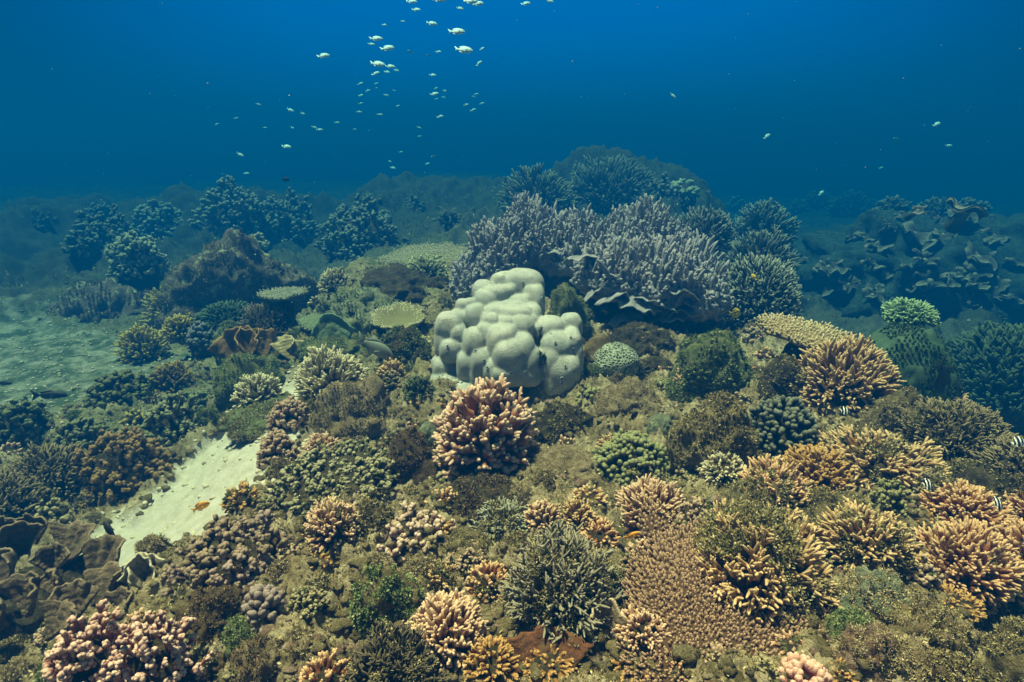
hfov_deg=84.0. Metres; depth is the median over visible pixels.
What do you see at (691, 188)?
soft coral
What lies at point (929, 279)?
leather coral
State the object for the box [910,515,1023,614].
finger coral
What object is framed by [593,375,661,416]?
reef rock
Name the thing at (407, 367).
reef rock
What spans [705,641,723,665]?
cauliflower coral
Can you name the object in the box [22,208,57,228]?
soft coral
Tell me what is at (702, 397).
reef rock
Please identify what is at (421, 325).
finger coral
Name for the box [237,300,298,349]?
bushy coral
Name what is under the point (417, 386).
thicket coral
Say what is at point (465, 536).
reef rock
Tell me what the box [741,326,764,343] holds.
cauliflower coral
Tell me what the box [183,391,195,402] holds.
cauliflower coral
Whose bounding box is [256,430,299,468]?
cauliflower coral
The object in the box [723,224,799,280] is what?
bushy coral
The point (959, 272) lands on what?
leather coral
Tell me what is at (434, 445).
thicket coral
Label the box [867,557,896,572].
reef rock
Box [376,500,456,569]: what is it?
cauliflower coral
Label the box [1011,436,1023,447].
striped damselfish
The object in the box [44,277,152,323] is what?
branching coral
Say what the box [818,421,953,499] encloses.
staghorn coral
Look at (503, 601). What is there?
reef rock
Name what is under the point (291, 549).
cauliflower coral
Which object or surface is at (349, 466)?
cauliflower coral
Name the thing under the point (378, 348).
snapper
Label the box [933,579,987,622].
finger coral
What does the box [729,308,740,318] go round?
butterfly fish
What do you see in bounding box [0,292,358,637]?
shell grit
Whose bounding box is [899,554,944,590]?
cauliflower coral
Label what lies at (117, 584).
reef rock
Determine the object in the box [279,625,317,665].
reef rock
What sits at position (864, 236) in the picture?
leather coral
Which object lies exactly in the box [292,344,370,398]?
finger coral
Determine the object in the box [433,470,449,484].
cauliflower coral
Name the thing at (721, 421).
reef rock
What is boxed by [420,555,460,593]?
finger coral
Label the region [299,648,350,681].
staghorn coral
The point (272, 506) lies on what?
finger coral
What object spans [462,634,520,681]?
finger coral
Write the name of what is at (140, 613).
finger coral
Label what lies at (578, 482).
encrusting growth
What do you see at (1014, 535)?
finger coral
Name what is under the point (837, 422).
cauliflower coral
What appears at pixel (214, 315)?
bushy coral
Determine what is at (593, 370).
reef rock
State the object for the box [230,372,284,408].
finger coral
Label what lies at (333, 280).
finger coral
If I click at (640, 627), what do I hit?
finger coral
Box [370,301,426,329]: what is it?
table coral
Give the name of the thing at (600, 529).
finger coral
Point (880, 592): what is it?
reef rock
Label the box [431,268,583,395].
lobed boulder coral
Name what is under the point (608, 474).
reef rock
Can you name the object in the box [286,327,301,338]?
reef rock
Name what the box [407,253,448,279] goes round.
finger coral
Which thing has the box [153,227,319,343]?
reef ridge
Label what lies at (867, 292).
leather coral
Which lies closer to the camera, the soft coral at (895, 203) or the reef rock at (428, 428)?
the reef rock at (428, 428)
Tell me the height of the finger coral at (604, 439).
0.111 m
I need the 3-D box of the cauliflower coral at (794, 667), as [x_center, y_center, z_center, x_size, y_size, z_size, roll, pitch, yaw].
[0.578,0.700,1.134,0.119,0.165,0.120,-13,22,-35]
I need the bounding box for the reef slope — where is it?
[791,209,1023,324]
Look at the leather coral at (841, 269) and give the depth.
6.40 m
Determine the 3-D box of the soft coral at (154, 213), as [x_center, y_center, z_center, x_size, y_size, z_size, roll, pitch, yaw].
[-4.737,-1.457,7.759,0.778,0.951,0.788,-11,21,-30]
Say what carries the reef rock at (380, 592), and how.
on the sea floor
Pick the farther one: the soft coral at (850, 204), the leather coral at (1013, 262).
the soft coral at (850, 204)
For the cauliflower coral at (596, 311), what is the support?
on the sea floor
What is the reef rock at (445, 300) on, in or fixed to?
on the sea floor
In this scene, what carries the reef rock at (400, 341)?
on the sea floor
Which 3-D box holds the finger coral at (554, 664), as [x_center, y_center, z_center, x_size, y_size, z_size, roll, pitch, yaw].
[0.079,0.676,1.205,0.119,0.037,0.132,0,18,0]
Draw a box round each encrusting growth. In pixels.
[15,246,1003,681]
[38,272,981,681]
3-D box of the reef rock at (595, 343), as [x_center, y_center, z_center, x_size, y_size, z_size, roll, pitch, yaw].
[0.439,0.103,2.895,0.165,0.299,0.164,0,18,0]
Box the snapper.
[354,331,393,359]
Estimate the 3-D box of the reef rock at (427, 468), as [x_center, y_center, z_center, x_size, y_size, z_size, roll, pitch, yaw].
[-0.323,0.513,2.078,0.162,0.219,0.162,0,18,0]
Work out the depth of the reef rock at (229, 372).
2.91 m
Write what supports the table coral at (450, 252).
on the sea floor
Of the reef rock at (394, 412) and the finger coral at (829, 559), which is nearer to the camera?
the finger coral at (829, 559)
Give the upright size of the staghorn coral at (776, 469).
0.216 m
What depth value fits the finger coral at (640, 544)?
1.56 m
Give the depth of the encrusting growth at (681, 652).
1.38 m
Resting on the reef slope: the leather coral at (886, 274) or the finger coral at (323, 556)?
the leather coral at (886, 274)
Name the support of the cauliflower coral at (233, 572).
on the sea floor
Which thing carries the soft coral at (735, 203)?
on the sea floor
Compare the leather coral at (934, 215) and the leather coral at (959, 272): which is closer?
the leather coral at (959, 272)
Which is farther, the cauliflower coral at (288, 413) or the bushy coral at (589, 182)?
the bushy coral at (589, 182)
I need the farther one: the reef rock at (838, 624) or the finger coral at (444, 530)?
the finger coral at (444, 530)
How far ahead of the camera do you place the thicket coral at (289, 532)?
1.66 m
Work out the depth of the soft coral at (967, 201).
7.99 m
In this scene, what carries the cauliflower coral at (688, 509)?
on the sea floor
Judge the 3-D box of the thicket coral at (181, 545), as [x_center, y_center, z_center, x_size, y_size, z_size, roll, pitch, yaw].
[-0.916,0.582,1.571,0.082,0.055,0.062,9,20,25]
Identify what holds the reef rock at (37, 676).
on the sea floor
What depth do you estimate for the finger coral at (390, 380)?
2.64 m
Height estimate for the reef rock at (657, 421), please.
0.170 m
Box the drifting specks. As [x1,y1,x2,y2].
[13,1,1020,354]
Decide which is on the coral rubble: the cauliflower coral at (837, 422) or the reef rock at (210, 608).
the reef rock at (210, 608)
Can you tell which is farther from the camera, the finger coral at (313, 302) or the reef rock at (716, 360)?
the finger coral at (313, 302)
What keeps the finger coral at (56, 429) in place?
on the sea floor
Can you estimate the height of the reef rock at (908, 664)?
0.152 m
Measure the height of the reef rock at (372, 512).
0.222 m
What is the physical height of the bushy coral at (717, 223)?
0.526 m
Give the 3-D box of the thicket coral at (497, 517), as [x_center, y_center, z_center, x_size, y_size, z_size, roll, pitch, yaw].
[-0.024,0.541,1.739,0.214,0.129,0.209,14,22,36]
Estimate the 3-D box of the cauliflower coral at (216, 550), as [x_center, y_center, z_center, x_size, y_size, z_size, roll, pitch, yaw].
[-0.740,0.585,1.494,0.299,0.217,0.342,11,21,31]
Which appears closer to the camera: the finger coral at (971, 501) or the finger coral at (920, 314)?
the finger coral at (971, 501)
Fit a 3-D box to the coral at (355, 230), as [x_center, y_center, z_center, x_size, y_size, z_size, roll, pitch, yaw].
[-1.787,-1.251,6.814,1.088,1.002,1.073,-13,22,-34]
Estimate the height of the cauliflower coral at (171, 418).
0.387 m
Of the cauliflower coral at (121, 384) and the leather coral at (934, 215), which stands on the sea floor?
the cauliflower coral at (121, 384)
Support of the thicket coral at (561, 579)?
on the sea floor
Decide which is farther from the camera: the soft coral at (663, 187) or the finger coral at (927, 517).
the soft coral at (663, 187)
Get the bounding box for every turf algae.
[0,147,1012,681]
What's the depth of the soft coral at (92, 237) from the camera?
5.97 m
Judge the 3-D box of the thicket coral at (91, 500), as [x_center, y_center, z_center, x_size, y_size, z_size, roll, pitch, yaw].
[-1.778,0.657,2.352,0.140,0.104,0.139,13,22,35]
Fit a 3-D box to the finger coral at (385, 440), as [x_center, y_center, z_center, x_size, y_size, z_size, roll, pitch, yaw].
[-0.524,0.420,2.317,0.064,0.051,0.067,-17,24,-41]
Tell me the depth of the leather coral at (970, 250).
6.11 m
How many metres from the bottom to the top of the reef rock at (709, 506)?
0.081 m
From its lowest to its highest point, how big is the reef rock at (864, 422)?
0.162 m
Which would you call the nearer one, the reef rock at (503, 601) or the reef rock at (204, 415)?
the reef rock at (503, 601)
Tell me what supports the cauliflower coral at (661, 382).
on the reef rock at (716, 360)
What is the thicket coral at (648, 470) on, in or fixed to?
on the sea floor
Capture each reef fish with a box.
[0,381,11,385]
[29,389,67,400]
[281,177,289,181]
[317,53,329,57]
[370,36,382,40]
[370,61,384,66]
[380,45,393,50]
[406,0,416,3]
[426,21,436,25]
[448,28,464,34]
[455,46,472,52]
[463,0,477,3]
[473,1,483,5]
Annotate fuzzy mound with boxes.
[865,321,963,401]
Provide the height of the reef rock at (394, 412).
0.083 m
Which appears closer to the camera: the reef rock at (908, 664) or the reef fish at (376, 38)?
the reef rock at (908, 664)
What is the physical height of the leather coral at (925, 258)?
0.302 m
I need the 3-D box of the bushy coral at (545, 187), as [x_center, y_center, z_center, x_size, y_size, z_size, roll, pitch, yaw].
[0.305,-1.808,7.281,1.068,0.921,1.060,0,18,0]
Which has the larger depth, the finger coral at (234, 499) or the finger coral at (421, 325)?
the finger coral at (421, 325)
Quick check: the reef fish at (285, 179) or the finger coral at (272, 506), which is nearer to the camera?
the finger coral at (272, 506)
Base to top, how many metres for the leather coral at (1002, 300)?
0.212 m
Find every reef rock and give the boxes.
[0,633,33,664]
[0,650,37,681]
[31,645,67,681]
[65,409,83,421]
[80,511,104,522]
[94,565,126,607]
[134,531,172,555]
[173,584,245,647]
[193,405,219,426]
[197,651,227,681]
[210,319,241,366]
[210,352,285,418]
[214,390,294,442]
[214,613,257,661]
[226,631,284,681]
[263,456,296,478]
[263,558,291,585]
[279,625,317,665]
[280,363,291,369]
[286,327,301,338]
[294,332,370,360]
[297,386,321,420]
[306,374,390,439]
[315,284,399,334]
[331,605,361,639]
[347,562,425,637]
[353,262,448,303]
[354,434,370,444]
[355,496,394,533]
[365,551,396,567]
[375,324,433,364]
[384,425,433,487]
[387,408,399,416]
[401,361,411,370]
[403,547,437,575]
[410,456,440,485]
[419,421,436,446]
[437,295,451,307]
[442,470,518,525]
[442,525,494,564]
[491,589,521,618]
[503,529,532,553]
[507,629,515,636]
[508,481,534,505]
[527,397,534,406]
[529,444,605,483]
[532,398,595,445]
[533,468,554,490]
[546,282,591,337]
[584,334,609,358]
[585,363,603,376]
[586,650,610,673]
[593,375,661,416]
[603,465,617,482]
[607,319,676,356]
[608,305,619,313]
[608,489,632,510]
[609,371,623,383]
[640,356,672,373]
[646,413,673,436]
[664,328,756,402]
[664,389,765,474]
[699,391,708,400]
[701,495,719,511]
[718,470,797,514]
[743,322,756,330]
[754,353,807,399]
[793,485,874,536]
[805,416,825,434]
[813,434,829,445]
[821,580,849,596]
[825,605,873,639]
[832,619,900,681]
[837,563,911,621]
[848,418,885,433]
[858,385,925,437]
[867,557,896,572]
[886,631,943,681]
[888,588,982,666]
[922,648,981,681]
[942,448,1023,498]
[977,615,1023,681]
[978,593,1023,629]
[983,627,994,633]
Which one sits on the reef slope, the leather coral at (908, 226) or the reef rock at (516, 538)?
the leather coral at (908, 226)
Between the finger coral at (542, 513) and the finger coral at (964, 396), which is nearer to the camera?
the finger coral at (542, 513)
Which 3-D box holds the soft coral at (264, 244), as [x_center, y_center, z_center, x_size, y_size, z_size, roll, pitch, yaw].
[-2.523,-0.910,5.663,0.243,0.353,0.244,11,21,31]
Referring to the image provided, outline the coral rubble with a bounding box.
[7,247,979,681]
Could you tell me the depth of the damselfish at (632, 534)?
1.42 m
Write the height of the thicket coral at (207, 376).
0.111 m
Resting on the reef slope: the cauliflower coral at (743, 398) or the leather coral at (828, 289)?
the leather coral at (828, 289)
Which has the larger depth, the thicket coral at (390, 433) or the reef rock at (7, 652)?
the thicket coral at (390, 433)
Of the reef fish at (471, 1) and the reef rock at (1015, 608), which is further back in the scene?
the reef fish at (471, 1)
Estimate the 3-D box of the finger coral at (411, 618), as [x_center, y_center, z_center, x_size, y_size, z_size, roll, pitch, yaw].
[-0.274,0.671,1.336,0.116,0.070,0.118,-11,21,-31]
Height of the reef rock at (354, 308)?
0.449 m
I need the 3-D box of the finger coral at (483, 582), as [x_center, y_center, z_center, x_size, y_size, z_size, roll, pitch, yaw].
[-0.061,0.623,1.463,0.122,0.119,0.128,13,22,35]
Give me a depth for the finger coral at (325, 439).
2.16 m
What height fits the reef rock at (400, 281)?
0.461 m
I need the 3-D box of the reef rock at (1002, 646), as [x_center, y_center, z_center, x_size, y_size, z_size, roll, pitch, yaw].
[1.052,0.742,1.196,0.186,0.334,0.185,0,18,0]
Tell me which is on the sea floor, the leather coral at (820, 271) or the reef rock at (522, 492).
the reef rock at (522, 492)
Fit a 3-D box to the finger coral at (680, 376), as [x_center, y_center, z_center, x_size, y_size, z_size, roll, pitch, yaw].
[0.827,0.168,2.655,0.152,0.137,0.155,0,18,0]
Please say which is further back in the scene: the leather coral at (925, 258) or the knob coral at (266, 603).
the leather coral at (925, 258)
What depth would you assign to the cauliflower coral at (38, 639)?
1.40 m
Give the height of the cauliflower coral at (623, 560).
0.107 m
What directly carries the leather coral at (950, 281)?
on the reef slope
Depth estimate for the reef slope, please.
6.40 m
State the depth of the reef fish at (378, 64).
3.29 m
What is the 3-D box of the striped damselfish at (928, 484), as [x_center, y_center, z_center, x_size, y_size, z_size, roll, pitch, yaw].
[1.096,0.378,1.500,0.047,0.035,0.013,3,-20,-31]
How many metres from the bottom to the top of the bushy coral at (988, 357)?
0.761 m
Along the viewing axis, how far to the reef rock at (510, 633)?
1.31 m
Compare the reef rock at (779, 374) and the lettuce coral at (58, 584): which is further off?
the reef rock at (779, 374)
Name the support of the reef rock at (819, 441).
on the coral rubble
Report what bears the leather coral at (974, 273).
on the reef slope
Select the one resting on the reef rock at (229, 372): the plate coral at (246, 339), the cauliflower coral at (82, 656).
the plate coral at (246, 339)
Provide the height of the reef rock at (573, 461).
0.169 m
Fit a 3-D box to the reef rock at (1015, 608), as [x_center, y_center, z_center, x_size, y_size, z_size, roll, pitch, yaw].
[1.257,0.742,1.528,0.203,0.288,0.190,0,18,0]
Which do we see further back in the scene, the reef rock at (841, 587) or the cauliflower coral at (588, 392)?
the cauliflower coral at (588, 392)
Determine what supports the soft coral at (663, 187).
on the sea floor
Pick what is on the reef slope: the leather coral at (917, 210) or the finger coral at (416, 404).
the leather coral at (917, 210)
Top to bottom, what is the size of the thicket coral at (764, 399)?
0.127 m
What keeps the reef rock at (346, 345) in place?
on the sea floor
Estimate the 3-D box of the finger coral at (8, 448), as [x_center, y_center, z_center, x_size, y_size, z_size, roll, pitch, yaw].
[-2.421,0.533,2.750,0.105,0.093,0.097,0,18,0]
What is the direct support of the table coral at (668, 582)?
on the sea floor
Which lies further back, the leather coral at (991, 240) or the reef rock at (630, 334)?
the leather coral at (991, 240)
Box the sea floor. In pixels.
[0,144,1023,681]
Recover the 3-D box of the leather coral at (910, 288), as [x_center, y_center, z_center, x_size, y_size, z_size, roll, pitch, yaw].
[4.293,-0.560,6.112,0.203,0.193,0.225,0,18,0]
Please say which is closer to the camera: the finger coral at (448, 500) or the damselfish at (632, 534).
the damselfish at (632, 534)
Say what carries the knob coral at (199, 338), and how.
on the sea floor
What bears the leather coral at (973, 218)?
on the reef slope
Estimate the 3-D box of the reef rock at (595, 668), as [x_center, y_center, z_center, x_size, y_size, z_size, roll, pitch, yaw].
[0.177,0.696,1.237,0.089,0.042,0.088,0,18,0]
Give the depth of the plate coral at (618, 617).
1.27 m
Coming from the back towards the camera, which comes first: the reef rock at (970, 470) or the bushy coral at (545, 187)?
the bushy coral at (545, 187)
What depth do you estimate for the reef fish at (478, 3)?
3.97 m
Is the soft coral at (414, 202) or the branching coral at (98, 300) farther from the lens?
the soft coral at (414, 202)
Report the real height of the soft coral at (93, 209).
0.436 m
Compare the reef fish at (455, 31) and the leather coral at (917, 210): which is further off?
the leather coral at (917, 210)
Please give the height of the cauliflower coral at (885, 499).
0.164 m
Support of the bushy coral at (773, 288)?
on the coral rubble
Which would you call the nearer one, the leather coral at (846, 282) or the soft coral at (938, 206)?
the leather coral at (846, 282)
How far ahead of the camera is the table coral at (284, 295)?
3.73 m
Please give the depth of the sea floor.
4.03 m
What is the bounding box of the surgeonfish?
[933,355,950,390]
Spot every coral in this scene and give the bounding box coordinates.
[0,396,56,450]
[0,441,95,501]
[0,442,24,455]
[0,465,60,518]
[0,512,133,641]
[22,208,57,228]
[32,616,88,646]
[34,497,78,523]
[40,599,141,681]
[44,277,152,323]
[50,417,114,450]
[53,421,63,433]
[59,203,132,260]
[61,485,98,511]
[70,426,171,508]
[82,368,154,408]
[84,199,113,217]
[101,609,215,681]
[104,230,169,290]
[112,322,172,364]
[113,494,121,504]
[117,552,165,588]
[119,409,145,424]
[120,607,155,633]
[131,199,182,239]
[137,386,161,404]
[138,280,162,328]
[139,390,197,446]
[148,360,192,393]
[155,583,192,609]
[159,509,298,596]
[160,310,194,341]
[166,537,187,556]
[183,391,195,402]
[185,320,215,359]
[185,372,205,385]
[187,175,278,247]
[189,299,253,330]
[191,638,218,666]
[194,387,211,407]
[198,370,212,380]
[207,325,275,358]
[213,566,247,587]
[216,662,235,681]
[219,481,261,513]
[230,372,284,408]
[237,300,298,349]
[241,583,286,632]
[252,499,282,518]
[254,232,269,252]
[256,286,308,317]
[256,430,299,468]
[259,437,399,518]
[263,187,319,243]
[266,395,311,432]
[270,334,302,360]
[277,522,290,533]
[277,542,303,558]
[286,585,327,620]
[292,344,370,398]
[295,311,322,331]
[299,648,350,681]
[300,568,333,590]
[301,431,338,457]
[301,491,360,553]
[307,295,319,308]
[310,313,354,338]
[310,548,332,568]
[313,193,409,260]
[316,266,349,294]
[337,617,451,681]
[344,640,360,660]
[354,193,381,210]
[354,525,383,545]
[357,484,377,499]
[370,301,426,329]
[375,437,390,446]
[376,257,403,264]
[376,357,406,377]
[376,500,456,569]
[379,241,468,263]
[380,370,399,392]
[380,427,398,438]
[380,611,413,635]
[401,374,437,405]
[401,484,422,496]
[404,194,424,210]
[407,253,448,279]
[407,415,418,426]
[410,401,423,408]
[411,587,489,672]
[415,322,424,328]
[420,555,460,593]
[424,486,457,512]
[429,373,542,480]
[429,440,437,449]
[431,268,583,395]
[432,208,464,230]
[432,518,451,534]
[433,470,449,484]
[435,397,446,406]
[444,380,457,393]
[444,542,488,585]
[448,190,735,328]
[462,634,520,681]
[463,468,473,473]
[463,559,509,604]
[469,496,530,541]
[496,162,578,215]
[498,517,625,656]
[504,625,593,676]
[522,644,577,681]
[523,498,560,532]
[559,434,575,444]
[560,495,598,531]
[563,154,657,214]
[571,484,608,507]
[572,384,599,405]
[579,515,620,549]
[586,597,628,639]
[591,306,601,316]
[591,428,672,486]
[593,342,639,377]
[594,432,612,449]
[597,182,630,210]
[606,560,625,594]
[610,604,671,655]
[611,659,650,681]
[613,473,685,540]
[615,516,828,681]
[619,548,640,572]
[625,536,648,554]
[626,454,665,481]
[635,359,647,377]
[636,496,685,546]
[647,172,673,198]
[653,376,667,389]
[659,654,695,679]
[670,468,700,481]
[671,178,699,204]
[671,188,694,206]
[672,366,690,386]
[674,496,712,526]
[678,204,736,258]
[687,495,843,625]
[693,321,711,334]
[694,450,746,485]
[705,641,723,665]
[707,321,726,332]
[723,195,748,212]
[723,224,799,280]
[726,252,803,325]
[731,197,801,252]
[735,391,749,407]
[736,453,814,507]
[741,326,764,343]
[748,395,819,457]
[752,654,778,681]
[753,346,775,358]
[754,312,849,362]
[756,385,779,400]
[771,629,803,655]
[777,652,832,681]
[778,442,861,493]
[786,199,810,214]
[789,331,906,415]
[790,252,806,262]
[802,188,834,209]
[807,496,929,577]
[811,262,841,277]
[818,258,843,274]
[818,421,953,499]
[818,539,842,570]
[822,282,842,296]
[825,416,845,429]
[826,189,877,217]
[830,476,856,492]
[830,657,858,681]
[833,262,850,274]
[834,299,846,309]
[836,561,848,571]
[837,274,858,293]
[845,230,860,241]
[853,232,875,241]
[859,257,886,273]
[861,287,884,302]
[864,241,893,252]
[865,283,884,290]
[866,478,916,516]
[872,194,912,212]
[878,218,896,235]
[881,269,893,279]
[881,297,941,328]
[893,211,910,218]
[893,394,1021,462]
[894,260,912,272]
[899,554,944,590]
[901,221,929,245]
[901,461,957,502]
[904,205,926,220]
[905,282,925,293]
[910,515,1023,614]
[912,248,939,269]
[913,512,937,523]
[914,269,949,297]
[916,477,1016,532]
[917,196,951,215]
[919,231,957,252]
[921,295,936,304]
[930,210,944,224]
[932,228,953,236]
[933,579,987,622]
[943,196,988,233]
[944,320,1023,434]
[945,272,960,287]
[947,209,978,224]
[950,391,969,412]
[953,266,966,278]
[959,197,993,215]
[961,279,990,290]
[963,251,995,273]
[963,263,992,281]
[964,241,996,272]
[967,293,982,307]
[967,435,1023,493]
[979,227,1010,242]
[983,236,1007,245]
[988,276,1010,297]
[989,514,1023,571]
[992,290,1012,303]
[995,293,1023,308]
[1002,257,1023,266]
[1003,489,1023,523]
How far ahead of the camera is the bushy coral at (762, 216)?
6.19 m
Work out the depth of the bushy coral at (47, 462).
2.35 m
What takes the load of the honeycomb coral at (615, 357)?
on the sea floor
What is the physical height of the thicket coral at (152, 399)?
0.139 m
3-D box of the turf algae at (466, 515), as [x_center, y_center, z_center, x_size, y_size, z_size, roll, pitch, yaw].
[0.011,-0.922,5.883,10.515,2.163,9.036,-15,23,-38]
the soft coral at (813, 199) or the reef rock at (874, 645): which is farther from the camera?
the soft coral at (813, 199)
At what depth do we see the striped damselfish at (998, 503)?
1.42 m
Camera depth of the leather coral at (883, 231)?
6.59 m
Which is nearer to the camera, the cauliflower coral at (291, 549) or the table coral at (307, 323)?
the cauliflower coral at (291, 549)
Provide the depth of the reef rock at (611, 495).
1.80 m
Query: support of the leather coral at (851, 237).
on the reef slope
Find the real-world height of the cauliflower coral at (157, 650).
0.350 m
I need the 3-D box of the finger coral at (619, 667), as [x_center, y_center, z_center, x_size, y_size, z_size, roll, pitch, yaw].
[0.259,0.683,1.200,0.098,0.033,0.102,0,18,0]
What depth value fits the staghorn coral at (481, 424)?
1.98 m
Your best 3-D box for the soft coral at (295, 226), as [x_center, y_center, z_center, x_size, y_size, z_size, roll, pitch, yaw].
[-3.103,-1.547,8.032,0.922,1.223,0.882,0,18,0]
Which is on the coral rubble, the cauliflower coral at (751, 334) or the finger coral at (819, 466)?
the finger coral at (819, 466)
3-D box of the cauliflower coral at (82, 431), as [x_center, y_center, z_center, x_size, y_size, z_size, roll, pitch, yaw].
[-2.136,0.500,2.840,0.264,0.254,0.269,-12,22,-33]
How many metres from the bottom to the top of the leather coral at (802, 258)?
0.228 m
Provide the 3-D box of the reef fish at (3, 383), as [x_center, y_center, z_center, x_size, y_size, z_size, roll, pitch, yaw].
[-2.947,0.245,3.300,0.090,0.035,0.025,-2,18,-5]
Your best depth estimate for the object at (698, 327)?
3.75 m
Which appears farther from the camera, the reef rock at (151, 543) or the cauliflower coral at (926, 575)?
the reef rock at (151, 543)
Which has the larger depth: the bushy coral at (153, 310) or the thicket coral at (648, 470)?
the bushy coral at (153, 310)
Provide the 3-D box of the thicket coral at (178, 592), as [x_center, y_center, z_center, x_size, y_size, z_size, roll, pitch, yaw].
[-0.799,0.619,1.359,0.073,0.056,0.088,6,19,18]
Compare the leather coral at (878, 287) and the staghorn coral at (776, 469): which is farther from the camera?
the leather coral at (878, 287)
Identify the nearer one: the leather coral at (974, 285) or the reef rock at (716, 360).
the reef rock at (716, 360)
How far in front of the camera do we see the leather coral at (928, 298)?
6.03 m
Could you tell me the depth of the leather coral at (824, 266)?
6.47 m
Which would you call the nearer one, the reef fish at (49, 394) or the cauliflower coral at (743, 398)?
the cauliflower coral at (743, 398)
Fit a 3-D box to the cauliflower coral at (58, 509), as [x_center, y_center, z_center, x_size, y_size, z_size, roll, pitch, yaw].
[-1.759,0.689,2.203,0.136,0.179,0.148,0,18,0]
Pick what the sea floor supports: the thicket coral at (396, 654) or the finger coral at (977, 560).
the thicket coral at (396, 654)
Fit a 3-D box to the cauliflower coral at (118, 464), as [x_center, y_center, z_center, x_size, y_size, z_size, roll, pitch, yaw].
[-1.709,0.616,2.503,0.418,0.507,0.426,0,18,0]
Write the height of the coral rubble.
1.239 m
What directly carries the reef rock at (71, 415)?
on the sea floor
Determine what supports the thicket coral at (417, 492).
on the sea floor
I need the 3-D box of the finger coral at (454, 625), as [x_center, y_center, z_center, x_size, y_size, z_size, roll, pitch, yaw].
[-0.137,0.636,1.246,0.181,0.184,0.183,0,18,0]
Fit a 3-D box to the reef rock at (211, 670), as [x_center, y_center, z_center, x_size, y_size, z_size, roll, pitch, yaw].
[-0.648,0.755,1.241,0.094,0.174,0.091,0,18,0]
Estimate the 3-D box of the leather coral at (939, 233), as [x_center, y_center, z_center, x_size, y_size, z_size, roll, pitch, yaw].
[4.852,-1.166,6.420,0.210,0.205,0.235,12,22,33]
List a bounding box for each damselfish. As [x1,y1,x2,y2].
[103,521,114,534]
[189,501,209,512]
[623,531,638,540]
[629,412,637,420]
[840,406,849,415]
[922,478,932,490]
[992,496,1002,510]
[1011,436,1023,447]
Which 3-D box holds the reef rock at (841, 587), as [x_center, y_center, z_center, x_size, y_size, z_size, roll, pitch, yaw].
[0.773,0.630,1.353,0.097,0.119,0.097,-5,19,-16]
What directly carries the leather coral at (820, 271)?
on the reef slope
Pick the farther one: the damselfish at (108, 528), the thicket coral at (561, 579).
the damselfish at (108, 528)
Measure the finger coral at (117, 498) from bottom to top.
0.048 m
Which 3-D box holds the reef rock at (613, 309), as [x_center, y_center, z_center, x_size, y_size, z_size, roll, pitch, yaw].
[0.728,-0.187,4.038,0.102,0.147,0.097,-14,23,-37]
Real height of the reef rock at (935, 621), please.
0.257 m
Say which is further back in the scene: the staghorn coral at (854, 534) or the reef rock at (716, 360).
the reef rock at (716, 360)
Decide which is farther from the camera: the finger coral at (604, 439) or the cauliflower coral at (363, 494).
the finger coral at (604, 439)
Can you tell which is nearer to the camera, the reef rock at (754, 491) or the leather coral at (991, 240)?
the reef rock at (754, 491)
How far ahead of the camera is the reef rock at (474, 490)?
1.82 m
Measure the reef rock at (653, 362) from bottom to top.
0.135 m
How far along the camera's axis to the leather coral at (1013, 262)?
6.15 m
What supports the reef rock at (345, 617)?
on the sea floor
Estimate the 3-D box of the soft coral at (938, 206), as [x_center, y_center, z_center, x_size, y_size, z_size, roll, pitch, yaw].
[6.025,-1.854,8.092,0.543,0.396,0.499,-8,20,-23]
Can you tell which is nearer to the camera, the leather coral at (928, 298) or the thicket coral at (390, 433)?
the thicket coral at (390, 433)
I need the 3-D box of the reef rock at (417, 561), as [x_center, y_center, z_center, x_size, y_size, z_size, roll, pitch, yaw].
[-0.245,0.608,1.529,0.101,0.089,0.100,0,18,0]
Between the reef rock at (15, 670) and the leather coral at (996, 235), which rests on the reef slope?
the leather coral at (996, 235)
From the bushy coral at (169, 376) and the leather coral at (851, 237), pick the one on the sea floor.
the bushy coral at (169, 376)
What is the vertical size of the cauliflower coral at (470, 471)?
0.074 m
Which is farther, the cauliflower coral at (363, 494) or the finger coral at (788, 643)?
the cauliflower coral at (363, 494)
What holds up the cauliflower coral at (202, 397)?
on the sea floor
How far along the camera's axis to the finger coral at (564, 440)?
2.22 m
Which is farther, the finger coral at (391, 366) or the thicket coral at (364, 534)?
the finger coral at (391, 366)
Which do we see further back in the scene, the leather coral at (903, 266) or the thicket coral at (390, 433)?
the leather coral at (903, 266)
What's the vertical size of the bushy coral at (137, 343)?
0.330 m
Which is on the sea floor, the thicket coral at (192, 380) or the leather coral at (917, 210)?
the thicket coral at (192, 380)
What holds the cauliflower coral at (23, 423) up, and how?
on the sea floor
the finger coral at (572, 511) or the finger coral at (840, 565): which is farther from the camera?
the finger coral at (572, 511)
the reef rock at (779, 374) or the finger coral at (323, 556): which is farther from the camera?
the reef rock at (779, 374)
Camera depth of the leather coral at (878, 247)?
6.42 m
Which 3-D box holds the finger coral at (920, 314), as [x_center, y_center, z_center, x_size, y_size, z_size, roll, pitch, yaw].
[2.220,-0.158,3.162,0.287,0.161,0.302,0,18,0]

